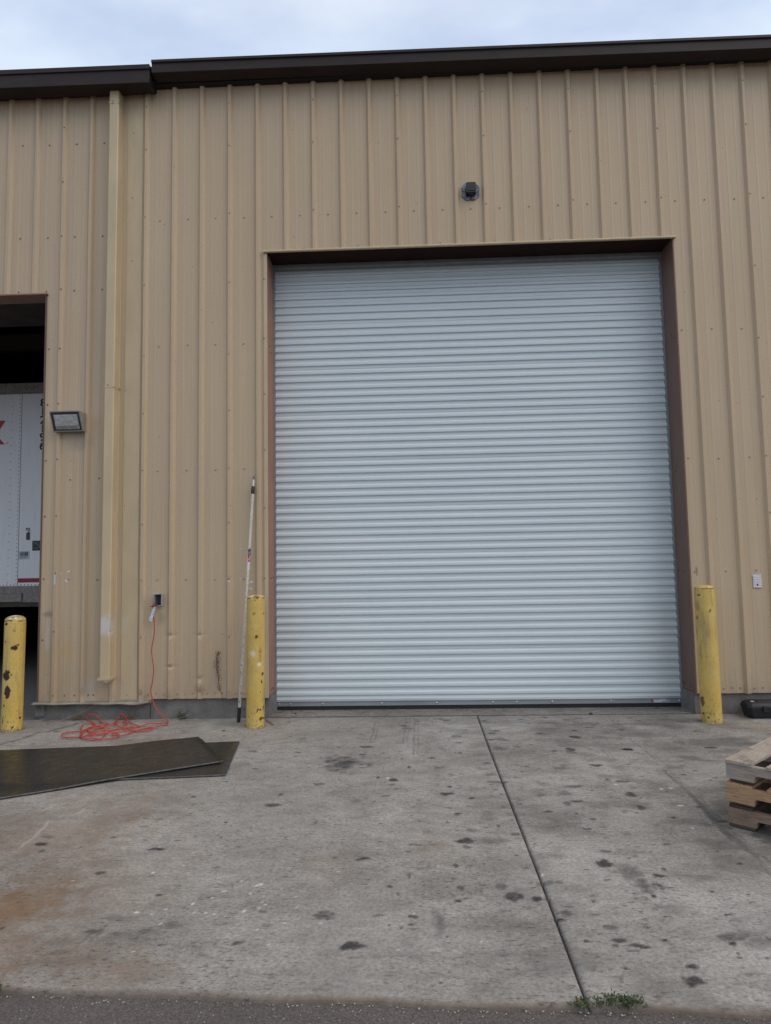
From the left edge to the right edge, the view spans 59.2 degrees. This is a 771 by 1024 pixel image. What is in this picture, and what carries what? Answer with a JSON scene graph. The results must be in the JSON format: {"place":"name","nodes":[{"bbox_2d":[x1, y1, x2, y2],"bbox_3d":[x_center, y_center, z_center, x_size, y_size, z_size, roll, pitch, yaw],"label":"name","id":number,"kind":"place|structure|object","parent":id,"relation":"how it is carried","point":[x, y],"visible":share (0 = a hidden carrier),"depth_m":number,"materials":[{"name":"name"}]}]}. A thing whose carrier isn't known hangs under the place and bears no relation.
{"place":"outdoors","nodes":[
{"label":"outdoors","id":0,"kind":"place"},
{"bbox_2d":[70,712,89,720],"bbox_3d":[-3.108,2.089,6.951,0.288,0.086,0.102,0,-5,-15],"label":"weed","id":1,"kind":"object","parent":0,"point":[72,719],"visible":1,"depth_m":6.94,"materials":[{"name":"green plant"}]},
{"bbox_2d":[125,709,139,719],"bbox_3d":[-2.571,2.055,6.942,0.161,0.134,0.158,-4,-6,36],"label":"weed","id":2,"kind":"object","parent":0,"point":[132,716],"visible":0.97,"depth_m":6.93,"materials":[{"name":"green plant"}]},
{"bbox_2d":[174,707,187,718],"bbox_3d":[-2.055,2.051,6.907,0.186,0.122,0.113,-2,-5,15],"label":"weed","id":3,"kind":"object","parent":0,"point":[185,713],"visible":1,"depth_m":6.91,"materials":[{"name":"green plant"}]},
{"bbox_2d":[0,616,694,719],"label":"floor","id":4,"kind":"structure","parent":0,"point":[30,674],"depth_m":10.39,"materials":[{"name":"black concrete"}]},
{"bbox_2d":[0,383,43,606],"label":"semi trailer","id":5,"kind":"object","parent":4,"relation":"on","point":[21,418],"visible":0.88,"depth_m":9.86,"materials":[{"name":"metal"}]},
{"bbox_2d":[0,34,770,719],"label":"warehouse","id":6,"kind":"structure","parent":4,"relation":"on","point":[504,440],"depth_m":7.25,"materials":[{"name":"beige paint"}]},
{"bbox_2d":[49,410,85,432],"bbox_3d":[-3.331,-0.949,7.123,0.320,0.205,0.174,-1,-5,2],"label":"wall light","id":7,"kind":"object","parent":6,"relation":"attached to","point":[69,421],"visible":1,"depth_m":7.08,"materials":[{"name":"grey glass"}]},
{"bbox_2d":[150,593,162,605],"bbox_3d":[-2.344,0.897,6.948,0.084,0.129,0.150,-1,-5,2],"label":"outlet box","id":8,"kind":"object","parent":6,"relation":"attached to","point":[158,597],"visible":1,"depth_m":7.00,"materials":[{"name":"grey plastic"}]},
{"bbox_2d":[61,601,167,740],"bbox_3d":[-2.621,1.487,6.551,0.939,1.191,0.873,-1,-5,2],"label":"extension cord","id":9,"kind":"object","parent":8,"relation":"hanging from","point":[97,727],"visible":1,"depth_m":6.53,"materials":[{"name":"orange plastic"}]},
{"bbox_2d":[214,652,224,713],"bbox_3d":[-1.697,1.751,6.918,0.123,0.664,0.015,-1,-5,2],"label":"dry vine","id":10,"kind":"object","parent":6,"relation":"attached to","point":[217,672],"visible":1,"depth_m":6.92,"materials":[{"name":"brown plant"}]},
{"bbox_2d":[461,182,479,199],"bbox_3d":[0.902,-3.416,7.185,0.190,0.190,0.085,-1,-5,2],"label":"wall light","id":11,"kind":"object","parent":6,"relation":"attached to","point":[469,190],"visible":1,"depth_m":7.21,"materials":[{"name":"black metal"}]},
{"bbox_2d":[273,252,683,710],"bbox_3d":[0.920,-0.360,7.334,4.272,4.880,0.080,-1,-5,2],"label":"roll up door","id":12,"kind":"structure","parent":6,"relation":"in","point":[474,509],"depth_m":7.35,"materials":[{"name":"paint"}]},
{"bbox_2d":[752,574,761,587],"bbox_3d":[3.720,0.693,6.788,0.090,0.139,0.006,-1,-5,2],"label":"paper notice","id":13,"kind":"object","parent":6,"relation":"attached to","point":[757,580],"visible":1,"depth_m":6.79,"materials":[{"name":"white paper"}]},
{"bbox_2d":[270,707,693,716],"bbox_3d":[0.960,2.070,7.115,4.400,0.001,0.556,-1,-5,2],"label":"door sill","id":14,"kind":"structure","parent":4,"relation":"on","point":[495,711],"depth_m":6.99,"materials":[{"name":"concrete"}]},
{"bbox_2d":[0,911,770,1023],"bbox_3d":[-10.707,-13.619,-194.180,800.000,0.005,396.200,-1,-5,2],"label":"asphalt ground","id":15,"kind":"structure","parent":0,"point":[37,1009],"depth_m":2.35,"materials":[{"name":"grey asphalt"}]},
{"bbox_2d":[0,716,586,1012],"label":"concrete apron","id":16,"kind":"object","parent":15,"relation":"on","point":[385,861],"visible":0.86,"depth_m":3.34,"materials":[{"name":"grey concrete"}]},
{"bbox_2d":[0,615,25,731],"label":"bollard","id":17,"kind":"object","parent":16,"relation":"on","point":[12,701],"visible":0.99,"depth_m":6.56,"materials":[{"name":"yellow metal"}]},
{"bbox_2d":[0,741,239,780],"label":"rubber sheet","id":18,"kind":"object","parent":16,"relation":"on","point":[225,752],"visible":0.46,"depth_m":5.48,"materials":[{"name":"black rubber"}]},
{"bbox_2d":[0,737,222,798],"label":"rubber sheet","id":19,"kind":"object","parent":18,"relation":"on","point":[23,776],"visible":1,"depth_m":5.24,"materials":[{"name":"black rubber"}]},
{"bbox_2d":[237,476,254,722],"bbox_3d":[-1.413,0.855,6.878,0.204,2.477,0.041,3,-6,-41],"label":"extension pole","id":20,"kind":"object","parent":16,"relation":"on","point":[245,605],"visible":1,"depth_m":6.86,"materials":[{"name":"white metal"}]},
{"bbox_2d":[246,595,264,728],"bbox_3d":[-1.260,1.447,6.585,0.181,1.282,0.175,-1,-5,2],"label":"bollard","id":21,"kind":"object","parent":16,"relation":"on","point":[255,690],"visible":1,"depth_m":6.52,"materials":[{"name":"yellow metal"}]},
{"bbox_2d":[478,713,770,1019],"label":"concrete apron","id":22,"kind":"object","parent":15,"relation":"on","point":[652,866],"visible":0.91,"depth_m":3.54,"materials":[{"name":"grey concrete"}]},
{"bbox_2d":[566,988,647,1011],"bbox_3d":[0.760,1.678,2.341,0.272,0.054,0.084,-1,-5,2],"label":"weed","id":23,"kind":"object","parent":22,"relation":"on","point":[628,1001],"visible":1,"depth_m":2.34,"materials":[{"name":"plant"}]},
{"bbox_2d":[694,585,722,723],"bbox_3d":[3.067,1.350,6.453,0.190,1.306,0.186,-1,-5,2],"label":"bollard","id":24,"kind":"object","parent":22,"relation":"on","point":[708,655],"visible":1,"depth_m":6.38,"materials":[{"name":"yellow metal"}]},
{"bbox_2d":[728,802,770,831],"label":"pallet","id":25,"kind":"object","parent":22,"relation":"on","point":[751,819],"visible":0.74,"depth_m":3.84,"materials":[{"name":"brown wood"}]},
{"bbox_2d":[726,779,770,807],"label":"pallet","id":26,"kind":"object","parent":25,"relation":"on","point":[748,795],"visible":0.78,"depth_m":3.84,"materials":[{"name":"beige wood"}]},
{"bbox_2d":[724,737,770,784],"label":"pallet","id":27,"kind":"object","parent":26,"relation":"on","point":[751,765],"visible":1,"depth_m":3.89,"materials":[{"name":"grey wood"}]},
{"bbox_2d":[740,699,770,717],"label":"equipment case","id":28,"kind":"object","parent":22,"relation":"on","point":[756,708],"visible":1,"depth_m":6.49,"materials":[{"name":"black plastic"}]},
{"bbox_2d":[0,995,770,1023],"bbox_3d":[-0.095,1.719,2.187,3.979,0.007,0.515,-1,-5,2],"label":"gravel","id":29,"kind":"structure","parent":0,"point":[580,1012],"depth_m":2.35,"materials":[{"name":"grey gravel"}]},
{"bbox_2d":[0,0,770,69],"label":"sky","id":30,"kind":"structure","parent":0,"point":[34,34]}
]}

